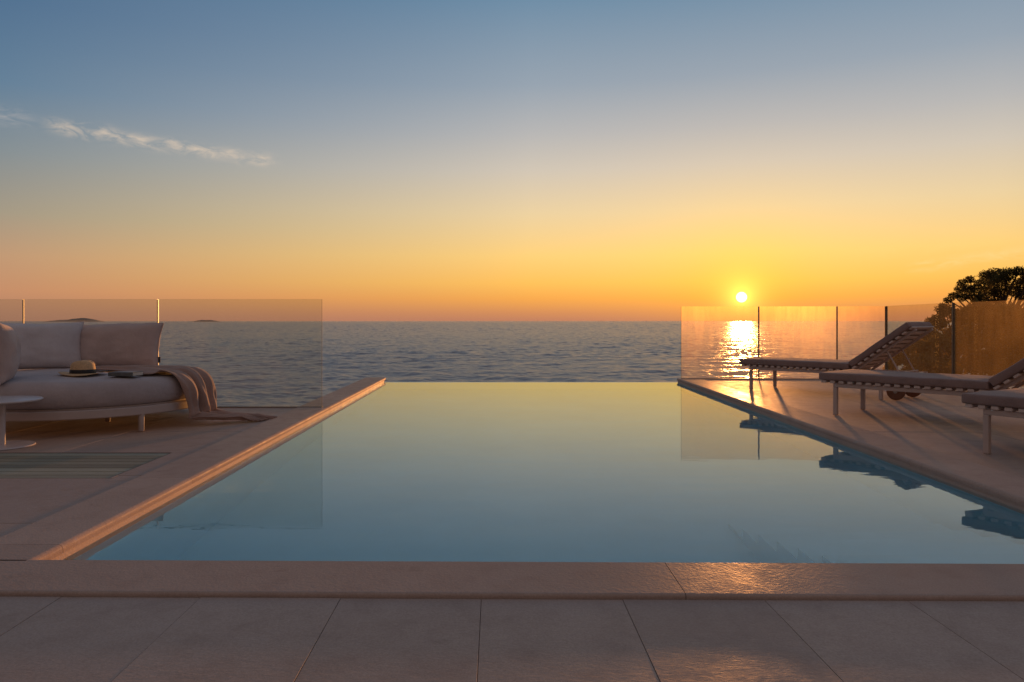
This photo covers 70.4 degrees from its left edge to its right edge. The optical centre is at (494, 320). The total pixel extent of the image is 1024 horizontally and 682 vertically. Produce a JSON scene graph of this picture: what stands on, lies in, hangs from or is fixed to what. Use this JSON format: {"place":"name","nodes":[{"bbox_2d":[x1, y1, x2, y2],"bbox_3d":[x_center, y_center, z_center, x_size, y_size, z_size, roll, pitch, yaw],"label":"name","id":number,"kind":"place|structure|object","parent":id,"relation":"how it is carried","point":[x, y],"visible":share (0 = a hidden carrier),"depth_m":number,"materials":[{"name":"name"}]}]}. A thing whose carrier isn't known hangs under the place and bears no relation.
{"place":"outdoors","nodes":[
{"label":"outdoors","id":0,"kind":"place"},
{"bbox_2d":[45,318,105,321],"bbox_3d":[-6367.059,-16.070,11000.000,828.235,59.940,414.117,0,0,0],"label":"island","id":1,"kind":"structure","parent":0,"point":[82,320],"depth_m":10870.39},
{"bbox_2d":[0,408,294,536],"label":"terrace","id":2,"kind":"structure","parent":0,"point":[176,435],"depth_m":5.36,"materials":[{"name":"stone"}]},
{"bbox_2d":[0,395,42,450],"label":"side table","id":3,"kind":"object","parent":2,"relation":"on","point":[10,444],"visible":1,"depth_m":5.23,"materials":[{"name":"beige paint"}]},
{"bbox_2d":[0,453,169,477],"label":"slatted deck panel","id":4,"kind":"structure","parent":2,"relation":"on","point":[61,465],"depth_m":4.60,"materials":[{"name":"brown"}]},
{"bbox_2d":[0,368,187,430],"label":"round daybed","id":5,"kind":"object","parent":2,"relation":"on","point":[103,394],"visible":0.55,"depth_m":5.73,"materials":[{"name":"fabric"}]},
{"bbox_2d":[0,323,20,385],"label":"back cushion","id":6,"kind":"object","parent":5,"relation":"on","point":[10,351],"visible":1,"depth_m":5.55,"materials":[{"name":"fabric"}]},
{"bbox_2d":[1,321,83,369],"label":"back cushion","id":7,"kind":"object","parent":5,"relation":"on","point":[51,346],"visible":0.73,"depth_m":6.71,"materials":[{"name":"fabric"}]},
{"bbox_2d":[58,360,105,375],"bbox_3d":[-3.420,0.386,6.020,0.356,0.121,0.306,0,0,-12],"label":"straw hat","id":8,"kind":"object","parent":5,"relation":"on","point":[82,367],"visible":1,"depth_m":5.95,"materials":[{"name":"beige wicker"}]},
{"bbox_2d":[80,323,163,365],"bbox_3d":[-3.631,0.238,6.974,0.875,0.443,0.275,0,0,3],"label":"back cushion","id":9,"kind":"object","parent":5,"relation":"on","point":[120,344],"visible":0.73,"depth_m":6.87,"materials":[{"name":"fabric"}]},
{"bbox_2d":[108,371,142,375],"bbox_3d":[-3.035,0.433,5.968,0.214,0.034,0.154,0,0,6],"label":"book","id":10,"kind":"object","parent":5,"relation":"on","point":[127,373],"visible":1,"depth_m":5.90,"materials":[{"name":"grey paper"}]},
{"bbox_2d":[95,365,276,421],"bbox_3d":[-2.848,0.646,6.416,1.639,0.510,0.708,0,0,0],"label":"throw blanket","id":11,"kind":"object","parent":5,"relation":"on","point":[197,384],"visible":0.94,"depth_m":6.35,"materials":[{"name":"beige fabric"}]},
{"bbox_2d":[22,299,322,407],"bbox_3d":[-5.450,0.361,7.575,7.296,1.177,0.028,0,0,0],"label":"glass balustrade","id":12,"kind":"object","parent":2,"relation":"on","point":[217,406],"visible":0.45,"depth_m":7.57,"materials":[{"name":"clear glass"}]},
{"bbox_2d":[192,320,219,321],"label":"island","id":13,"kind":"structure","parent":0,"point":[205,321],"depth_m":11425.81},
{"bbox_2d":[0,596,1023,681],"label":"terrace front","id":14,"kind":"structure","parent":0,"point":[119,639],"depth_m":2.08,"materials":[{"name":"stone"}]},
{"bbox_2d":[0,321,1023,405],"bbox_3d":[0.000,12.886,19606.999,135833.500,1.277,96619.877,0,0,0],"label":"sea","id":15,"kind":"structure","parent":0,"point":[271,363],"depth_m":317.18,"materials":[{"name":"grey liquid"}]},
{"bbox_2d":[0,0,1023,320],"label":"sky","id":16,"kind":"structure","parent":0,"point":[217,160],"materials":[{"name":"blue"}]},
{"bbox_2d":[703,379,1023,477],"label":"terrace","id":17,"kind":"structure","parent":0,"point":[951,425],"depth_m":6.79,"materials":[{"name":"stone"}]},
{"bbox_2d":[739,322,933,399],"bbox_3d":[4.212,0.457,9.069,0.734,0.894,2.115,0,0,-41],"label":"sun lounger","id":18,"kind":"object","parent":17,"relation":"on","point":[889,345],"visible":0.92,"depth_m":8.63,"materials":[{"name":"beige metal"}]},
{"bbox_2d":[681,300,1005,390],"bbox_3d":[5.586,0.361,8.374,2.867,1.178,7.468,0,0,-21],"label":"glass balustrade","id":19,"kind":"object","parent":17,"relation":"on","point":[953,335],"visible":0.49,"depth_m":11.23,"materials":[{"name":"clear glass"}]},
{"bbox_2d":[819,358,1023,414],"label":"sun lounger","id":20,"kind":"object","parent":17,"relation":"on","point":[960,384],"visible":0.91,"depth_m":6.47,"materials":[{"name":"grey fabric"}]},
{"bbox_2d":[961,388,1023,453],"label":"sun lounger","id":21,"kind":"object","parent":17,"relation":"on","point":[1007,402],"visible":1,"depth_m":4.92,"materials":[{"name":"beige metal"}]},
{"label":"terrace base","id":22,"kind":"structure","parent":0,"visible":0},
{"bbox_2d":[0,377,1023,600],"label":"infinity pool","id":23,"kind":"structure","parent":22,"relation":"in","point":[33,563],"depth_m":2.62,"materials":[{"name":"stone"}]},
{"bbox_2d":[63,382,1023,563],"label":"pool water","id":24,"kind":"structure","parent":23,"relation":"in","point":[664,472],"depth_m":4.02,"materials":[{"name":"blue liquid"}]},
{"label":"hillside","id":25,"kind":"structure","parent":0,"visible":0},
{"bbox_2d":[882,331,964,374],"bbox_3d":[16.101,2.484,27.176,4.169,4.244,1.998,0,0,-40],"label":"evergreen shrub","id":26,"kind":"object","parent":25,"relation":"on","point":[926,356],"visible":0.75,"depth_m":26.53,"materials":[{"name":"green plant"}]},
{"bbox_2d":[921,302,979,363],"bbox_3d":[18.267,1.629,29.311,2.460,4.842,2.752,0,0,25],"label":"evergreen tree","id":27,"kind":"object","parent":25,"relation":"on","point":[938,321],"visible":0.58,"depth_m":29.41,"materials":[{"name":"green plant"}]},
{"bbox_2d":[943,266,1023,325],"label":"pine tree","id":28,"kind":"object","parent":25,"relation":"on","point":[1000,278],"visible":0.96,"depth_m":29.57,"materials":[{"name":"green plant"}]},
{"bbox_2d":[955,297,1023,386],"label":"evergreen tree","id":29,"kind":"object","parent":25,"relation":"on","point":[1000,343],"visible":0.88,"depth_m":27.21,"materials":[{"name":"green plant"}]}
]}

